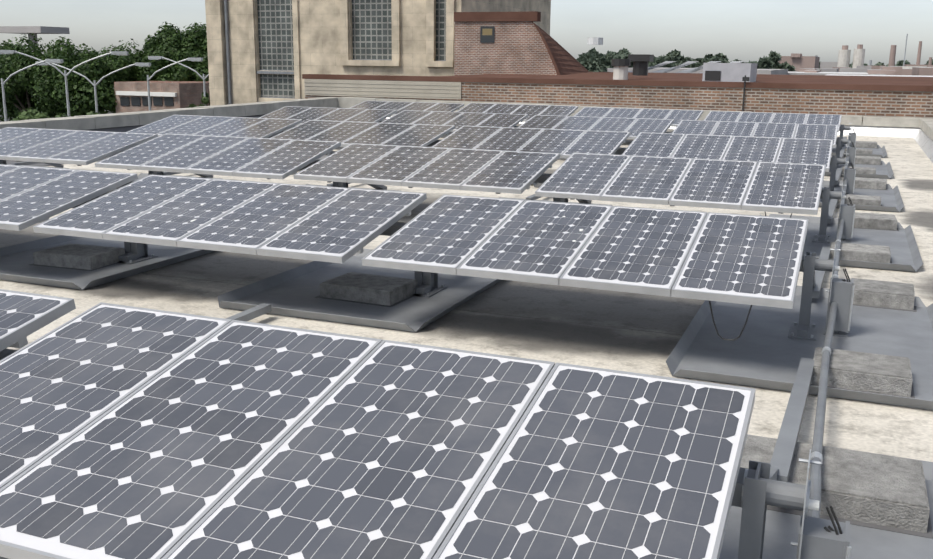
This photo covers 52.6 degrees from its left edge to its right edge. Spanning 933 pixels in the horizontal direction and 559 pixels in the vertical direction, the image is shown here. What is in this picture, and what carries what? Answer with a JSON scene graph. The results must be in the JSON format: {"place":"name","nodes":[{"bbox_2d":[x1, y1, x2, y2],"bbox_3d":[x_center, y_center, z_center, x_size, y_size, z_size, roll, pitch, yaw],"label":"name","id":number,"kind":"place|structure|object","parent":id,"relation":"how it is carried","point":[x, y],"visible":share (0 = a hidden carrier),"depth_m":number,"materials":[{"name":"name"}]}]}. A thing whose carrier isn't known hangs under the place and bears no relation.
{"place":"outdoors","nodes":[
{"label":"outdoors","id":0,"kind":"place"},
{"bbox_2d":[0,88,113,121],"bbox_3d":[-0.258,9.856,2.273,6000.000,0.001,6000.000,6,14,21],"label":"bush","id":1,"kind":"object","parent":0,"point":[14,118],"depth_m":169.04,"materials":[{"name":"green plant"}]},
{"bbox_2d":[1,59,63,120],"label":"street lamp","id":2,"kind":"object","parent":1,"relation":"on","point":[16,72],"visible":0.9,"depth_m":61.33,"materials":[{"name":"grey metal"}]},
{"bbox_2d":[0,39,66,121],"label":"tree","id":3,"kind":"object","parent":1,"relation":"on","point":[18,98],"visible":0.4,"depth_m":85.36,"materials":[{"name":"green plant"}]},
{"bbox_2d":[10,107,69,120],"bbox_3d":[-22.282,-5.372,50.123,4.141,7.508,4.885,-10,17,-39],"label":"bush","id":4,"kind":"object","parent":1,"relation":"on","point":[30,113],"visible":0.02,"depth_m":48.14,"materials":[{"name":"green plant"}]},
{"bbox_2d":[0,50,127,116],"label":"street lamp","id":5,"kind":"object","parent":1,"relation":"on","point":[66,74],"visible":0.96,"depth_m":63.10,"materials":[{"name":"grey metal"}]},
{"bbox_2d":[0,33,168,116],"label":"tree","id":6,"kind":"object","parent":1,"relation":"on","point":[45,84],"visible":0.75,"depth_m":76.83,"materials":[{"name":"green plant"}]},
{"bbox_2d":[35,61,150,112],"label":"street lamp","id":7,"kind":"object","parent":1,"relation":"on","point":[95,84],"visible":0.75,"depth_m":67.34,"materials":[{"name":"grey metal"}]},
{"bbox_2d":[87,111,98,114],"bbox_3d":[-22.350,-6.730,56.966,2.803,7.082,2.626,6,14,21],"label":"bush","id":8,"kind":"object","parent":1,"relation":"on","point":[92,113],"depth_m":55.10,"materials":[{"name":"green plant"}]},
{"bbox_2d":[134,21,208,80],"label":"tree","id":9,"kind":"object","parent":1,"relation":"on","point":[169,42],"visible":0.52,"depth_m":81.05,"materials":[{"name":"green plant"}]},
{"bbox_2d":[147,58,202,110],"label":"street lamp","id":10,"kind":"object","parent":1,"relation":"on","point":[154,73],"visible":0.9,"depth_m":69.09,"materials":[{"name":"grey metal"}]},
{"bbox_2d":[148,56,208,105],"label":"street lamp","id":11,"kind":"object","parent":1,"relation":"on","point":[162,57],"visible":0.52,"depth_m":70.90,"materials":[{"name":"grey metal"}]},
{"bbox_2d":[186,92,209,107],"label":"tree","id":12,"kind":"object","parent":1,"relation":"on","point":[204,100],"visible":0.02,"depth_m":70.92,"materials":[{"name":"green plant"}]},
{"bbox_2d":[0,97,932,162],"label":"parapets","id":13,"kind":"object","parent":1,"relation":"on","point":[919,131],"visible":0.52,"depth_m":21.52,"materials":[{"name":"concrete"}]},
{"bbox_2d":[454,11,588,75],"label":"brick building","id":14,"kind":"structure","parent":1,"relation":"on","point":[519,43],"depth_m":41.26,"materials":[{"name":"brown brick"}]},
{"bbox_2d":[576,47,599,69],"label":"tree","id":15,"kind":"object","parent":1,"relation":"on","point":[582,59],"visible":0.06,"depth_m":167.24,"materials":[{"name":"green plant"}]},
{"bbox_2d":[587,53,613,71],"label":"tree","id":16,"kind":"object","parent":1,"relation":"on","point":[600,62],"visible":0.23,"depth_m":152.70,"materials":[{"name":"green plant"}]},
{"bbox_2d":[302,72,932,120],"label":"brick wall","id":17,"kind":"structure","parent":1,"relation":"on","point":[891,96],"depth_m":24.39,"materials":[{"name":"brown brick"}]},
{"bbox_2d":[611,54,756,81],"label":"neighbour roof units","id":18,"kind":"object","parent":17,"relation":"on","point":[733,71],"visible":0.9,"depth_m":33.22},
{"bbox_2d":[605,48,630,59],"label":"tree","id":19,"kind":"object","parent":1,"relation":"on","point":[624,51],"visible":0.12,"depth_m":207.78,"materials":[{"name":"green plant"}]},
{"bbox_2d":[613,54,632,67],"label":"tree","id":20,"kind":"object","parent":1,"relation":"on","point":[619,56],"visible":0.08,"depth_m":160.07,"materials":[{"name":"green plant"}]},
{"bbox_2d":[648,56,675,67],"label":"tree","id":21,"kind":"object","parent":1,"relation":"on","point":[657,60],"visible":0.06,"depth_m":169.74,"materials":[{"name":"green plant"}]},
{"bbox_2d":[658,49,691,65],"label":"tree","id":22,"kind":"object","parent":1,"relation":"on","point":[676,56],"visible":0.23,"depth_m":210.35,"materials":[{"name":"green plant"}]},
{"bbox_2d":[681,62,701,67],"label":"tree","id":23,"kind":"object","parent":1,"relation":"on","point":[695,65],"visible":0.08,"depth_m":181.81,"materials":[{"name":"green plant"}]},
{"bbox_2d":[692,58,705,64],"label":"tree","id":24,"kind":"object","parent":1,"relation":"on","point":[701,60],"visible":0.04,"depth_m":213.04,"materials":[{"name":"green plant"}]},
{"bbox_2d":[703,53,729,62],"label":"tree","id":25,"kind":"object","parent":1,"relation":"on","point":[721,57],"visible":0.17,"depth_m":211.83,"materials":[{"name":"green plant"}]},
{"bbox_2d":[757,56,774,68],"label":"tree","id":26,"kind":"object","parent":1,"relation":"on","point":[764,62],"visible":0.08,"depth_m":143.81,"materials":[{"name":"green plant"}]},
{"bbox_2d":[767,50,795,70],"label":"tree","id":27,"kind":"object","parent":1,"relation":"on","point":[775,57],"visible":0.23,"depth_m":172.97,"materials":[{"name":"green plant"}]},
{"bbox_2d":[872,62,887,65],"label":"tree","id":28,"kind":"object","parent":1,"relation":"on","point":[879,64],"depth_m":297.13,"materials":[{"name":"green plant"}]},
{"bbox_2d":[895,60,909,65],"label":"tree","id":29,"kind":"object","parent":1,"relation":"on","point":[899,63],"visible":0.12,"depth_m":317.86,"materials":[{"name":"green plant"}]},
{"bbox_2d":[205,0,550,105],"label":"limestone tower","id":30,"kind":"structure","parent":0,"point":[265,50],"depth_m":46.83,"materials":[{"name":"beige stone"}]},
{"bbox_2d":[0,118,932,461],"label":"roof deck","id":31,"kind":"structure","parent":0,"point":[602,328],"depth_m":6.24,"materials":[{"name":"beige concrete"}]},
{"bbox_2d":[0,135,932,558],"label":"panel mounting bases","id":32,"kind":"object","parent":31,"relation":"on","point":[762,351],"visible":0.19,"depth_m":6.08,"materials":[{"name":"paint"}]},
{"bbox_2d":[0,108,851,558],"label":"solar panel mount","id":33,"kind":"object","parent":32,"relation":"on","point":[760,486],"visible":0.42,"depth_m":4.77,"materials":[{"name":"paint"}]},
{"bbox_2d":[0,101,841,558],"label":"solar panels","id":34,"kind":"object","parent":33,"relation":"on","point":[136,433],"visible":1,"depth_m":3.12,"materials":[{"name":"glass"}]},
{"bbox_2d":[29,132,932,538],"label":"concrete blocks","id":35,"kind":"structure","parent":32,"relation":"on","point":[873,490],"depth_m":4.78,"materials":[{"name":"concrete"}]},
{"bbox_2d":[796,129,855,558],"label":"conduit run","id":36,"kind":"object","parent":32,"relation":"on","point":[825,539],"visible":0.96,"depth_m":4.28,"materials":[{"name":"paint"}]},
{"bbox_2d":[0,0,932,65],"label":"sky","id":37,"kind":"structure","parent":0,"point":[743,30],"materials":[{"name":"white"}]}
]}

